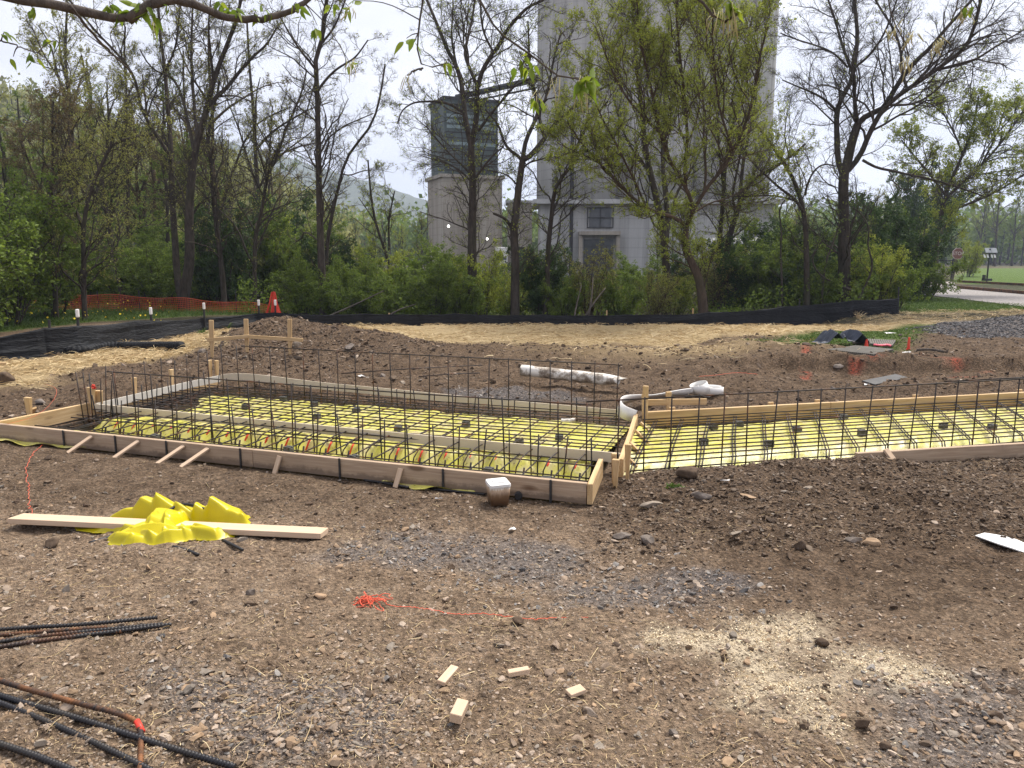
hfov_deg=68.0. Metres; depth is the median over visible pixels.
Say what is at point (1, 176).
tree
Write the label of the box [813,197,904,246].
shrub
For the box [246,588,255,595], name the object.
rock
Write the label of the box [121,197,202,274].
shrub
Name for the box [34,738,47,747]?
rock
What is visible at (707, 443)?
bar support
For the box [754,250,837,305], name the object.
shrub
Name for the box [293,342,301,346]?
rock
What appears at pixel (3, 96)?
tree
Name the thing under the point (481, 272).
shrub
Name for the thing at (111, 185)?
tree
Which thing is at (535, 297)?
shrub
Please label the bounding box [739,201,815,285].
shrub
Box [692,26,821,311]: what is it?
tree
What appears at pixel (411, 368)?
rebar
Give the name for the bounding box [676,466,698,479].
rock
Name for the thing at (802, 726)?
rock
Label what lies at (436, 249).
shrub
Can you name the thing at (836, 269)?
shrub
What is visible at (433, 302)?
shrub
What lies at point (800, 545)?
rock
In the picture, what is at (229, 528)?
plank
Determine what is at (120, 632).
rebar
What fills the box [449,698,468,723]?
wood offcut
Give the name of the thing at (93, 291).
shrub
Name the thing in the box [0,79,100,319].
tree
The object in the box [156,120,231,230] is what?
tree
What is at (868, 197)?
shrub
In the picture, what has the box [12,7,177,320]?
tree
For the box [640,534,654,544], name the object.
rock
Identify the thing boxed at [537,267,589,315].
shrub
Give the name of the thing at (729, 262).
shrub
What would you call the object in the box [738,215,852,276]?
shrub
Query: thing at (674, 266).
shrub
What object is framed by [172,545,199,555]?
rebar
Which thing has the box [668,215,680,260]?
tree
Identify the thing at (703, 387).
plastic strip
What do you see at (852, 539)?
rock
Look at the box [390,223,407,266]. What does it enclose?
tree
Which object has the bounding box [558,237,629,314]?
shrub
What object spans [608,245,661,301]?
shrub
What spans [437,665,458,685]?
wood offcut
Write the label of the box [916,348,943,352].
stick
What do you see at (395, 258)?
shrub
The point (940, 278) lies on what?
shrub
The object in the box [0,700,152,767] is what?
rebar
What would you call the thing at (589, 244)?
doorway
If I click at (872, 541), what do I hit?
rock
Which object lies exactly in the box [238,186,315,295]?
shrub
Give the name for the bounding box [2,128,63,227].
tree
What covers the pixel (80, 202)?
tree
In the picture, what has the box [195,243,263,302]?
shrub
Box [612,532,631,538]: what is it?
rock
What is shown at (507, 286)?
shrub
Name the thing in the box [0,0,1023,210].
sky
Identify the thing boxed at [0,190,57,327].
shrub
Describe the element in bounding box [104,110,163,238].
tree
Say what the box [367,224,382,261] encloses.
tree
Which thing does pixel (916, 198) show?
shrub
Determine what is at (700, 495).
rock
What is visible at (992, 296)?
road
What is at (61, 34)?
tree
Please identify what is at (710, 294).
shrub
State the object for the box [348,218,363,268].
tree
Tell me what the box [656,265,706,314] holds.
shrub
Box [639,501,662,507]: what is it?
rock
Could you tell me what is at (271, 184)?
tree
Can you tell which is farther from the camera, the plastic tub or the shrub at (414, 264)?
the shrub at (414, 264)
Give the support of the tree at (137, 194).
on the ground at (960, 364)
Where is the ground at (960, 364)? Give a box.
[0,260,1023,767]
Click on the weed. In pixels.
(672, 485)
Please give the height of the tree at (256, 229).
8.127 m
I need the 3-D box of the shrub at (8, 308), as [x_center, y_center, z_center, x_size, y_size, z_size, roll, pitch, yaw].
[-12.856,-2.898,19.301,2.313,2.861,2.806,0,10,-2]
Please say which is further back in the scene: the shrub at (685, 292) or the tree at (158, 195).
the tree at (158, 195)
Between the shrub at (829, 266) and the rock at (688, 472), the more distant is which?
the shrub at (829, 266)
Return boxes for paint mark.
[133,719,145,732]
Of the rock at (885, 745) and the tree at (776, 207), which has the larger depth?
the tree at (776, 207)
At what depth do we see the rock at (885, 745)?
2.49 m
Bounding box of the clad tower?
[426,95,504,271]
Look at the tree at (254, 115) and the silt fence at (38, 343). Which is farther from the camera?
the tree at (254, 115)
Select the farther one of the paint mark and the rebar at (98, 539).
the rebar at (98, 539)
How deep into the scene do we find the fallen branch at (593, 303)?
19.97 m
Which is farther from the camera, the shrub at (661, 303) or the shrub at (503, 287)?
the shrub at (503, 287)
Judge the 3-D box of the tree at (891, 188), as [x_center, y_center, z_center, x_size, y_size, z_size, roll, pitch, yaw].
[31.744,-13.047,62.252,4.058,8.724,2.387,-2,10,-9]
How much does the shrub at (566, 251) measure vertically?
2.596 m
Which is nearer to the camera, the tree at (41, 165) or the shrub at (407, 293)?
the shrub at (407, 293)
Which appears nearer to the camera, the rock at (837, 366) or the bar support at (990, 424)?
the bar support at (990, 424)
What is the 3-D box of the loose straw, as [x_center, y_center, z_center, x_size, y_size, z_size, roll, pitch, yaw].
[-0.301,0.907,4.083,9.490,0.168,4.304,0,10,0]
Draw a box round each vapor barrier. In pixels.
[0,396,629,491]
[624,407,1023,474]
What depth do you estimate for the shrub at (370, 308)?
21.74 m
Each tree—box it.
[0,0,974,114]
[0,77,56,212]
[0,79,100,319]
[0,86,12,173]
[0,108,34,217]
[0,134,29,216]
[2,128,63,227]
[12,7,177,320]
[14,0,111,225]
[19,76,88,204]
[37,64,159,306]
[45,145,112,226]
[59,0,287,309]
[60,42,123,215]
[62,129,129,218]
[76,67,207,232]
[76,81,147,231]
[83,81,181,229]
[89,22,175,302]
[94,130,147,258]
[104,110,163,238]
[115,159,151,231]
[134,42,217,212]
[134,143,169,226]
[138,56,219,246]
[142,16,291,234]
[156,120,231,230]
[161,59,295,308]
[181,130,220,212]
[194,127,248,219]
[203,9,342,294]
[207,44,348,307]
[216,132,243,221]
[233,139,311,216]
[235,97,326,208]
[252,0,391,314]
[267,148,311,232]
[272,52,399,288]
[329,208,346,247]
[341,149,422,278]
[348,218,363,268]
[362,226,379,257]
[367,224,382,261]
[378,0,571,314]
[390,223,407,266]
[391,222,408,255]
[411,212,432,260]
[411,219,429,259]
[467,1,624,314]
[509,61,629,314]
[529,0,820,312]
[585,0,722,314]
[646,218,671,281]
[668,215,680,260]
[669,75,859,305]
[682,218,703,253]
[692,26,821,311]
[693,0,784,309]
[713,209,746,238]
[763,0,1023,301]
[766,193,798,229]
[768,185,789,230]
[784,163,819,237]
[787,190,826,230]
[869,185,885,217]
[878,174,905,205]
[881,57,1023,292]
[966,182,993,265]
[978,163,1023,266]
[978,193,1004,265]
[999,195,1023,265]
[1005,189,1023,265]
[1016,199,1023,265]
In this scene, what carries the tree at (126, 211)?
on the ground at (960, 364)
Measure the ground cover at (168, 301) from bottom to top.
1.300 m
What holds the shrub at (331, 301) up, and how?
on the ground at (960, 364)
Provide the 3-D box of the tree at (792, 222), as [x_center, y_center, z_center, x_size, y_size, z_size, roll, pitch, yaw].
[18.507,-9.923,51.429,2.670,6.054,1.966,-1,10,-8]
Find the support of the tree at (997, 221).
on the ground at (960, 364)
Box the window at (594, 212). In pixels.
[589,208,610,226]
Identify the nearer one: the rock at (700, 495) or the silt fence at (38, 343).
the rock at (700, 495)
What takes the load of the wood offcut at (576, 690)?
on the ground at (960, 364)
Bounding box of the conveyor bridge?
[455,65,536,102]
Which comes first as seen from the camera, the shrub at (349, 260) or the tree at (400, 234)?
the shrub at (349, 260)
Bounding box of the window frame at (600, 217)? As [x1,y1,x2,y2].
[587,207,613,227]
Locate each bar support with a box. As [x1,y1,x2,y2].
[149,434,159,437]
[283,445,293,451]
[349,454,359,457]
[394,425,402,430]
[483,466,493,470]
[699,439,708,444]
[709,423,717,429]
[735,421,743,426]
[764,440,773,446]
[857,429,866,434]
[938,423,948,428]
[987,423,997,428]
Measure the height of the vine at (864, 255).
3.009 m
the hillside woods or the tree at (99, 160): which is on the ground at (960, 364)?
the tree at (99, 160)
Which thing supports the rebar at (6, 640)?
on the ground at (960, 364)
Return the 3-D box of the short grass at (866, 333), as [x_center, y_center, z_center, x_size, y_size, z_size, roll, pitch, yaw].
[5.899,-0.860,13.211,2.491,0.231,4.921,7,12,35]
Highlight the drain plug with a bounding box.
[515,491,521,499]
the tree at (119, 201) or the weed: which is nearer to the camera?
the weed
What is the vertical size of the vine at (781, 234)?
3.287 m
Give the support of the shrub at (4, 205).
on the ground at (960, 364)
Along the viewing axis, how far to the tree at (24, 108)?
36.02 m
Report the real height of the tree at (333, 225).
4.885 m
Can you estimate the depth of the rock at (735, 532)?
4.33 m
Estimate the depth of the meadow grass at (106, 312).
20.56 m
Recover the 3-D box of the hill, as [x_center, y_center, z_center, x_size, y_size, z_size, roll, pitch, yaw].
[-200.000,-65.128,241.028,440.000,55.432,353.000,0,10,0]
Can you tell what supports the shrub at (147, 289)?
on the ground at (960, 364)
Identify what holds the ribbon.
on the steel grate at (862, 350)
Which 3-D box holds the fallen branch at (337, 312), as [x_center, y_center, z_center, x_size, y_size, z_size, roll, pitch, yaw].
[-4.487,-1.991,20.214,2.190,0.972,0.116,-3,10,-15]
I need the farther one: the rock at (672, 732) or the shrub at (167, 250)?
the shrub at (167, 250)
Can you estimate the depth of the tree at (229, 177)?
43.16 m
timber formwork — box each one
[0,360,653,504]
[641,389,1023,462]
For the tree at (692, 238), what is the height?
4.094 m
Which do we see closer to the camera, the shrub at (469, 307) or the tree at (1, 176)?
the shrub at (469, 307)
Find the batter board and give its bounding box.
[207,319,302,357]
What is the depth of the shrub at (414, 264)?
23.90 m
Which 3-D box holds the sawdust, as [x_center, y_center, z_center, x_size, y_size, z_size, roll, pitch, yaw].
[1.104,1.101,3.034,1.022,0.071,1.156,-9,13,-42]
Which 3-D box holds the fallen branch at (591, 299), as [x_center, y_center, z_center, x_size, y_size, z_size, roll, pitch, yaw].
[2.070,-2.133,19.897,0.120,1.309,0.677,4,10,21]
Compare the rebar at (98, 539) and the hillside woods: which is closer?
the rebar at (98, 539)
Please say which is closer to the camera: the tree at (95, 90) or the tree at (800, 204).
the tree at (800, 204)
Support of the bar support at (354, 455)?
on the vapor barrier at (448, 458)
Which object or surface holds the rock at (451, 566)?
on the ground at (960, 364)
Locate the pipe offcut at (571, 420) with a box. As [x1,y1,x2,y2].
[561,418,574,422]
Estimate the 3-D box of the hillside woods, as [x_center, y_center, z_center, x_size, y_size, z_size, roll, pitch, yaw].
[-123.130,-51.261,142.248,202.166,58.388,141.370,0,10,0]
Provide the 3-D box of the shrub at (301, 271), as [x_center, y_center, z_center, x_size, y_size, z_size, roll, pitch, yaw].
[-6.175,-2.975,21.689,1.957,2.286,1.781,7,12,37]
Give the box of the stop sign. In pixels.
[951,248,963,280]
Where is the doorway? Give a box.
[583,239,612,275]
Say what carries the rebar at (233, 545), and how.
on the ground at (960, 364)
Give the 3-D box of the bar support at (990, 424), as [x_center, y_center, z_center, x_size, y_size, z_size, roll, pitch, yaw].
[4.474,0.399,7.076,0.070,0.057,0.055,-3,10,-19]
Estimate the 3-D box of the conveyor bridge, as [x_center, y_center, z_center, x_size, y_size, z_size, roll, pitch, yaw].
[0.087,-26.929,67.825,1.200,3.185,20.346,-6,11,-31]
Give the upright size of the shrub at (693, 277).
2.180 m
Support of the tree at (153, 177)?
on the ground at (960, 364)
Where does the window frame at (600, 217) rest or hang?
in the concrete silo
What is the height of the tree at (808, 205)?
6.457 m
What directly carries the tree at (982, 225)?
on the ground at (960, 364)
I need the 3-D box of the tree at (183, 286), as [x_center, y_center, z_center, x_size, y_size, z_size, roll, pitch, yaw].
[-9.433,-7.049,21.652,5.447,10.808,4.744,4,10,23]
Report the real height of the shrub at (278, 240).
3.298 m
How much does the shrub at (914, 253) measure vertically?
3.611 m
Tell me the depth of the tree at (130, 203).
48.77 m
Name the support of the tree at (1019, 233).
on the ground at (960, 364)
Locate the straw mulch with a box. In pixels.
[0,308,1023,388]
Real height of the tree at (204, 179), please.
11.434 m
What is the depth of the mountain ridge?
812.76 m
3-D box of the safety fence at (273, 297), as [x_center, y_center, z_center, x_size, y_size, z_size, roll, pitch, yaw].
[-10.854,-2.324,22.091,9.285,0.840,0.506,2,10,13]
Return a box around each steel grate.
[827,345,892,355]
[852,339,895,347]
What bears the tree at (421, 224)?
on the ground at (960, 364)
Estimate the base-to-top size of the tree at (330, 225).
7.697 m
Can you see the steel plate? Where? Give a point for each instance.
(877, 381)
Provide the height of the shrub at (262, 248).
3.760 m
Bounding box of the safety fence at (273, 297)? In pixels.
[27,291,280,313]
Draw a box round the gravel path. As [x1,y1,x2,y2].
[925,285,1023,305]
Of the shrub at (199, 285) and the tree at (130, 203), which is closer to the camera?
the shrub at (199, 285)
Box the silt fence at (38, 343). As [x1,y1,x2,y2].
[0,287,898,360]
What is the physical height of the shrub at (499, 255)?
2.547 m
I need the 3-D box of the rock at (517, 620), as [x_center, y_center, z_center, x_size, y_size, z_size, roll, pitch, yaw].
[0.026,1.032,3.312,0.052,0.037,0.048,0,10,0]
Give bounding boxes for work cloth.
[812,329,869,344]
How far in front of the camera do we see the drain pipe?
8.85 m
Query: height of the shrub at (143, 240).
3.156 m
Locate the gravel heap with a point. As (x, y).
(986, 321)
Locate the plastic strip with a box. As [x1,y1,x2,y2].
[617,380,723,421]
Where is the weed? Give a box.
[665,482,685,488]
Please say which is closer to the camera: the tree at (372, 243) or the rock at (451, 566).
the rock at (451, 566)
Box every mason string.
[25,444,42,513]
[351,591,587,619]
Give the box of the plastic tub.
[485,477,510,506]
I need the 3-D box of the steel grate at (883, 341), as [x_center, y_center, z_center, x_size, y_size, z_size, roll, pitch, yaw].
[5.657,-0.654,11.963,0.647,0.037,0.864,5,11,29]
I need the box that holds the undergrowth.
[236,274,904,315]
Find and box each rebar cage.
[34,344,641,481]
[586,377,1023,473]
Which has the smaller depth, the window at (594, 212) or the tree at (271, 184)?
the tree at (271, 184)
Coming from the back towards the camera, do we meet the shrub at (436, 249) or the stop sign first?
the stop sign
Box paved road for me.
[948,280,1023,293]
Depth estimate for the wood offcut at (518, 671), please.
2.90 m
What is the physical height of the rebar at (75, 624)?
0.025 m
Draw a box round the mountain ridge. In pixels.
[183,134,1023,239]
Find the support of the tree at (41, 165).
on the ground at (960, 364)
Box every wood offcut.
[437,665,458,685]
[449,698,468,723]
[507,666,529,677]
[565,684,585,697]
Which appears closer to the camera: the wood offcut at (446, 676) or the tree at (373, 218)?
the wood offcut at (446, 676)
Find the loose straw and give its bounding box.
[0,454,1023,767]
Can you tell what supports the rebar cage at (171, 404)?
on the vapor barrier at (448, 458)
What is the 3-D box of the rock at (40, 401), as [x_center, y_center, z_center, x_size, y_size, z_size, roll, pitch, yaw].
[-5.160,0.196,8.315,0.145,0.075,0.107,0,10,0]
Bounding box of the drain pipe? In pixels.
[519,365,626,384]
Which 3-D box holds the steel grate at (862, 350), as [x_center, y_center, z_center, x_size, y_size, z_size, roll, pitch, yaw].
[5.086,-0.481,10.978,0.880,0.037,0.691,-8,12,-38]
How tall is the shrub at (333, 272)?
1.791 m
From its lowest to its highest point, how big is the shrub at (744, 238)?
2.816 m
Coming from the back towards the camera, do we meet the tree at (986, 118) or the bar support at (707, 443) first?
the tree at (986, 118)
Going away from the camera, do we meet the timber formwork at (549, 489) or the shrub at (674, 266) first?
the timber formwork at (549, 489)
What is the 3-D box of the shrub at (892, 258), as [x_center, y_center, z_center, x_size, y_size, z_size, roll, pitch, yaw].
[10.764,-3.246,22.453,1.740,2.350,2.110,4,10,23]
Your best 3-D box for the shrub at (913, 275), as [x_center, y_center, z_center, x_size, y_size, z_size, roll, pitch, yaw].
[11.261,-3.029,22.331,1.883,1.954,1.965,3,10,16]
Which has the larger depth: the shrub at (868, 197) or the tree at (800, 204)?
the shrub at (868, 197)
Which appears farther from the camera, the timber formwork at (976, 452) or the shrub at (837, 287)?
the shrub at (837, 287)
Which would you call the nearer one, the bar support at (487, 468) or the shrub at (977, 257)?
the bar support at (487, 468)
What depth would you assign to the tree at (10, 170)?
27.58 m
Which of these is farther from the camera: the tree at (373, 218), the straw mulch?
the tree at (373, 218)
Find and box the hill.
[1,120,407,265]
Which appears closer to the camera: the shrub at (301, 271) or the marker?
the marker
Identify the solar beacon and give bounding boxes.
[981,248,997,281]
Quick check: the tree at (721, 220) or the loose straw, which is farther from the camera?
the tree at (721, 220)
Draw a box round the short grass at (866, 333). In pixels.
[745,324,935,351]
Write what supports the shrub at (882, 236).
on the ground at (960, 364)
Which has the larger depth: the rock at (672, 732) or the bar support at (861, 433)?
the bar support at (861, 433)
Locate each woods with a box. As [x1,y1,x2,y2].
[0,72,409,258]
[266,184,1023,264]
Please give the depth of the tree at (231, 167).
49.59 m
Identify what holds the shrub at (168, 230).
on the ground at (960, 364)
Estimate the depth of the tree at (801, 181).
45.09 m
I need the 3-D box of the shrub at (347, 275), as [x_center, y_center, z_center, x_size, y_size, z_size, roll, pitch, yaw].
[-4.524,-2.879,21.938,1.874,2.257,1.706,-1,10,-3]
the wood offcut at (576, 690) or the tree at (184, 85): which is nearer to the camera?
the wood offcut at (576, 690)
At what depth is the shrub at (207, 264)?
24.22 m
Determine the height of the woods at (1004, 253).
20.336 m
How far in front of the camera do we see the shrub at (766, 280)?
23.03 m
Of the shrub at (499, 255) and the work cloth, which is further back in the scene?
the shrub at (499, 255)
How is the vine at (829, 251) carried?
attached to the tree at (845, 237)
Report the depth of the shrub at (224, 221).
30.80 m
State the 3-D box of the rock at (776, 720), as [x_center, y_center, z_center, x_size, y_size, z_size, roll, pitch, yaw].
[0.926,1.167,2.626,0.050,0.020,0.032,5,11,26]
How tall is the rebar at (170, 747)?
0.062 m
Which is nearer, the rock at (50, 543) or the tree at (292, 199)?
the rock at (50, 543)
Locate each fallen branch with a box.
[330,290,383,314]
[390,304,415,313]
[574,285,581,315]
[585,288,605,314]
[588,279,592,314]
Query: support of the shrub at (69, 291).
on the ground at (960, 364)
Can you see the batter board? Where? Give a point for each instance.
(246, 337)
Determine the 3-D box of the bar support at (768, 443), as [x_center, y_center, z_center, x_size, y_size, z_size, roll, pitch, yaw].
[2.181,0.506,6.440,0.070,0.057,0.055,-1,10,-5]
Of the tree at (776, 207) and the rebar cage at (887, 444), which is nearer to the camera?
the rebar cage at (887, 444)
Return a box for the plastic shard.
[975,533,1023,551]
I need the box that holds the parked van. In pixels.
[495,247,507,275]
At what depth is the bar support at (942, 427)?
7.09 m
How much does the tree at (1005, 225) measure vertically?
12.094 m
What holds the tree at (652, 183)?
on the ground at (960, 364)
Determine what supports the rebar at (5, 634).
on the ground at (960, 364)
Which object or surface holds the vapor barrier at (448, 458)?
on the ground at (960, 364)
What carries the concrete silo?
on the ground at (960, 364)
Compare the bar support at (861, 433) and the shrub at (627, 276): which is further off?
the shrub at (627, 276)
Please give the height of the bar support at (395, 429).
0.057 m
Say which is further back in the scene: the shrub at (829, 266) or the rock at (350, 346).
the shrub at (829, 266)
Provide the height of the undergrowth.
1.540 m
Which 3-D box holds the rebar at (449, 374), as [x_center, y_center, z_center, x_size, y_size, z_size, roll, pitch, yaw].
[-0.796,-0.121,9.704,0.806,0.026,0.014,-3,10,-18]
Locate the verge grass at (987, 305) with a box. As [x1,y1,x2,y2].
[899,297,1023,313]
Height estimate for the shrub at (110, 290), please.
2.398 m
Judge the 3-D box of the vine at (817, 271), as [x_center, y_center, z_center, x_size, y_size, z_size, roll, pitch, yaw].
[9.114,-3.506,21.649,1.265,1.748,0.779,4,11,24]
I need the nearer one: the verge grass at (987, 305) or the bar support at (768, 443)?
the bar support at (768, 443)
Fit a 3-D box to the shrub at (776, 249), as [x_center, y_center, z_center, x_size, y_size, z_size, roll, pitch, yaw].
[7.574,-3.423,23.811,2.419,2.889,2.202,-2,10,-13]
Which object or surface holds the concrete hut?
on the ground at (960, 364)
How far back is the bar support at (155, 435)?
6.60 m
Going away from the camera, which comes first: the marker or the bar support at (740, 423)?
the bar support at (740, 423)
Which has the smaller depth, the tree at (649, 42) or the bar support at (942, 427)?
the bar support at (942, 427)
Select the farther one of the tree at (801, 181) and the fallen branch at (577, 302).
the tree at (801, 181)
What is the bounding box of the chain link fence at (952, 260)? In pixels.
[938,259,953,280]
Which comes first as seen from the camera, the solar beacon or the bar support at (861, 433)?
the bar support at (861, 433)
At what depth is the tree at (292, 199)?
44.71 m
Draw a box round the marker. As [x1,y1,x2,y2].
[906,337,909,349]
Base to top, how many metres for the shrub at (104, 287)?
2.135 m
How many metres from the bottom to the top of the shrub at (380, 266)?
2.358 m
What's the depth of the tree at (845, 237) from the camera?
21.55 m
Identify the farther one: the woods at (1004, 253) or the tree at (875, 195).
the woods at (1004, 253)
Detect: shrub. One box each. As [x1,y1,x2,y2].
[0,168,80,325]
[0,183,30,242]
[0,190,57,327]
[0,230,48,318]
[7,194,120,316]
[29,184,125,264]
[68,241,113,305]
[70,253,124,301]
[77,238,163,305]
[85,218,162,289]
[97,226,183,306]
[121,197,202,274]
[124,231,196,302]
[155,226,238,285]
[161,257,230,304]
[176,198,263,305]
[183,211,248,257]
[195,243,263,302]
[237,203,307,302]
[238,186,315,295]
[252,215,316,301]
[260,191,347,291]
[268,239,329,314]
[289,259,359,305]
[297,230,359,281]
[309,269,372,314]
[326,248,386,313]
[328,245,384,301]
[343,234,420,300]
[352,276,401,313]
[365,243,450,314]
[378,267,435,314]
[402,230,477,290]
[403,242,479,313]
[432,268,485,314]
[439,238,506,314]
[450,254,508,307]
[483,263,534,314]
[491,266,523,308]
[498,242,576,301]
[504,245,581,314]
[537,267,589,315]
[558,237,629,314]
[558,274,596,308]
[593,263,648,304]
[594,268,648,314]
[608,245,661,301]
[631,261,687,314]
[656,251,712,303]
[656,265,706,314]
[681,244,752,311]
[683,258,714,307]
[704,233,772,306]
[706,230,773,310]
[722,229,796,310]
[734,229,813,308]
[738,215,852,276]
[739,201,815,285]
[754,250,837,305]
[786,260,844,304]
[794,199,909,268]
[798,232,870,302]
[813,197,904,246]
[826,244,886,299]
[835,204,918,273]
[847,234,911,299]
[849,186,932,258]
[860,250,929,308]
[865,200,957,300]
[882,158,976,264]
[909,249,973,299]
[950,235,989,276]
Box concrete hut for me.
[505,200,532,274]
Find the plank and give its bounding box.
[8,513,327,538]
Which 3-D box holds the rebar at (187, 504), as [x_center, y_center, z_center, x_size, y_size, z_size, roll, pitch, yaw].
[-1.939,0.746,4.570,0.257,0.041,0.088,0,10,0]
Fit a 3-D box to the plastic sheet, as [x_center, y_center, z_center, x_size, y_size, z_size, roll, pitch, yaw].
[-2.080,0.771,4.456,1.039,0.174,0.618,0,10,0]
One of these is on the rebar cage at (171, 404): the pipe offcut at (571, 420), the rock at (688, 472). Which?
the pipe offcut at (571, 420)
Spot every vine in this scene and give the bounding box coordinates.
[762,187,803,303]
[810,230,853,291]
[813,208,850,303]
[848,193,891,297]
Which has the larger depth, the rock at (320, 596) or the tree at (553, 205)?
the tree at (553, 205)
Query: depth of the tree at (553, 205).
21.35 m
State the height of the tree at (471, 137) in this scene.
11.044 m
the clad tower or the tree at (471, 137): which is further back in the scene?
the clad tower
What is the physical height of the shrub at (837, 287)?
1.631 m
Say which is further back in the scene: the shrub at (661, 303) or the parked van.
the parked van
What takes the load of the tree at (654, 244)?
on the ground at (960, 364)
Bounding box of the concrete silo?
[532,0,786,275]
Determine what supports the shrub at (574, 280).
on the ground at (960, 364)
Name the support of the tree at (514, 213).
on the ground at (960, 364)
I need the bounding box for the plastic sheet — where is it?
[75,492,250,544]
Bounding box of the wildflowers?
[9,298,163,321]
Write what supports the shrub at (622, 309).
on the ground at (960, 364)
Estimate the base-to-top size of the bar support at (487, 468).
0.057 m
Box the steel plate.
[862,374,904,384]
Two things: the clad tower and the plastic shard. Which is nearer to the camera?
the plastic shard
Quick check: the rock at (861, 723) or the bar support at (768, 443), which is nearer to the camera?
the rock at (861, 723)
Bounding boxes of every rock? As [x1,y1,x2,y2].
[0,372,15,384]
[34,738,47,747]
[35,399,45,404]
[45,537,59,548]
[189,732,203,741]
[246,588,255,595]
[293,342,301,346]
[314,593,326,598]
[345,343,354,349]
[447,564,454,569]
[512,616,523,624]
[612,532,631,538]
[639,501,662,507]
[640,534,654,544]
[669,729,677,734]
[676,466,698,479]
[691,491,711,499]
[729,531,741,534]
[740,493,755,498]
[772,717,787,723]
[794,540,805,550]
[799,723,808,729]
[814,637,829,646]
[833,364,842,368]
[845,537,862,542]
[855,719,869,728]
[862,537,880,545]
[879,741,891,749]
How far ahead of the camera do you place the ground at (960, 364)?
3.82 m
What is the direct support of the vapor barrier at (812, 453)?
on the ground at (960, 364)
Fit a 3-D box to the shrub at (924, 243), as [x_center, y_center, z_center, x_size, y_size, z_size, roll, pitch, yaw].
[14.281,-4.703,27.308,3.933,3.798,2.438,-3,10,-17]
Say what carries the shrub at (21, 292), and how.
on the ground at (960, 364)
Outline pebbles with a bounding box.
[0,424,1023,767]
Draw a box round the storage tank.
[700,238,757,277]
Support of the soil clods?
on the ground at (960, 364)
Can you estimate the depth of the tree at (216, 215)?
22.95 m
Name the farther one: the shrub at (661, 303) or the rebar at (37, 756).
the shrub at (661, 303)
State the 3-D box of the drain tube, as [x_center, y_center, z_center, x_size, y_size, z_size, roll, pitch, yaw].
[-7.400,-0.489,11.817,4.122,0.244,1.406,-6,11,-32]
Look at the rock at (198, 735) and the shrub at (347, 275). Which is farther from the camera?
the shrub at (347, 275)
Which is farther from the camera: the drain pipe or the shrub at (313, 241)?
the shrub at (313, 241)
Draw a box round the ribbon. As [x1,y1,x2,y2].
[873,344,890,346]
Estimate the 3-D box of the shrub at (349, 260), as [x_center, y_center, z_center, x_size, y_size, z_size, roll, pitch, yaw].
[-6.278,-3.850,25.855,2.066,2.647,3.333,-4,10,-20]
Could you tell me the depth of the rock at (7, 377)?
9.54 m
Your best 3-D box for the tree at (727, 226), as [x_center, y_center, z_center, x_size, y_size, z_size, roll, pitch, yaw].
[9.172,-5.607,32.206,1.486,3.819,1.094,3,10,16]
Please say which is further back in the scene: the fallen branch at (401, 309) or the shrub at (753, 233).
the shrub at (753, 233)
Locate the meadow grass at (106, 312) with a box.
[0,304,287,331]
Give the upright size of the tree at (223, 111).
11.357 m
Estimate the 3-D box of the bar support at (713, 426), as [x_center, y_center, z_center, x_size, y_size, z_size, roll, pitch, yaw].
[1.875,0.400,7.071,0.070,0.057,0.055,-5,11,-27]
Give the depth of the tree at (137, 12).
3.12 m
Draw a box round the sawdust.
[635,608,978,757]
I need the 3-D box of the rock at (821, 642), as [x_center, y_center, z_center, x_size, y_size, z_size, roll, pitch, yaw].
[1.286,1.074,3.153,0.059,0.044,0.036,0,10,0]
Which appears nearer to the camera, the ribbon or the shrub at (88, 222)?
the ribbon
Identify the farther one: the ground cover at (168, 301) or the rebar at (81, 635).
the ground cover at (168, 301)
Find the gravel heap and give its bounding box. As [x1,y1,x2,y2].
[905,314,1023,337]
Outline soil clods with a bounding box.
[0,315,1023,556]
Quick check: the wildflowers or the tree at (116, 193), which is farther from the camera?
the tree at (116, 193)
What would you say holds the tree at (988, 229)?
on the ground at (960, 364)
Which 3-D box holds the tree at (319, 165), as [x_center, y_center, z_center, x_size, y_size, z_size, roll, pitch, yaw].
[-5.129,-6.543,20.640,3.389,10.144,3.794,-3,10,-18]
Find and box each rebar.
[0,615,157,631]
[0,622,162,642]
[0,622,171,648]
[0,625,106,636]
[0,630,121,639]
[0,677,144,767]
[0,692,236,767]
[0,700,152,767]
[0,740,76,767]
[88,535,109,542]
[169,503,204,509]
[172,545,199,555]
[221,539,243,550]
[341,365,482,373]
[364,479,408,488]
[418,372,479,376]
[426,487,485,494]
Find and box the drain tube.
[63,341,185,353]
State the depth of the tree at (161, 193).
45.40 m
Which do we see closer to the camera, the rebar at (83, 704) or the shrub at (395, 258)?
the rebar at (83, 704)
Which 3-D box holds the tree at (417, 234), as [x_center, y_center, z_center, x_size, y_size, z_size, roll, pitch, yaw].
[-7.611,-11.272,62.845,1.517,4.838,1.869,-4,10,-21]
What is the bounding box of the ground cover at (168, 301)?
[33,279,289,306]
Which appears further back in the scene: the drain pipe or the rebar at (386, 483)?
the drain pipe
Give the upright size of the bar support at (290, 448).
0.057 m

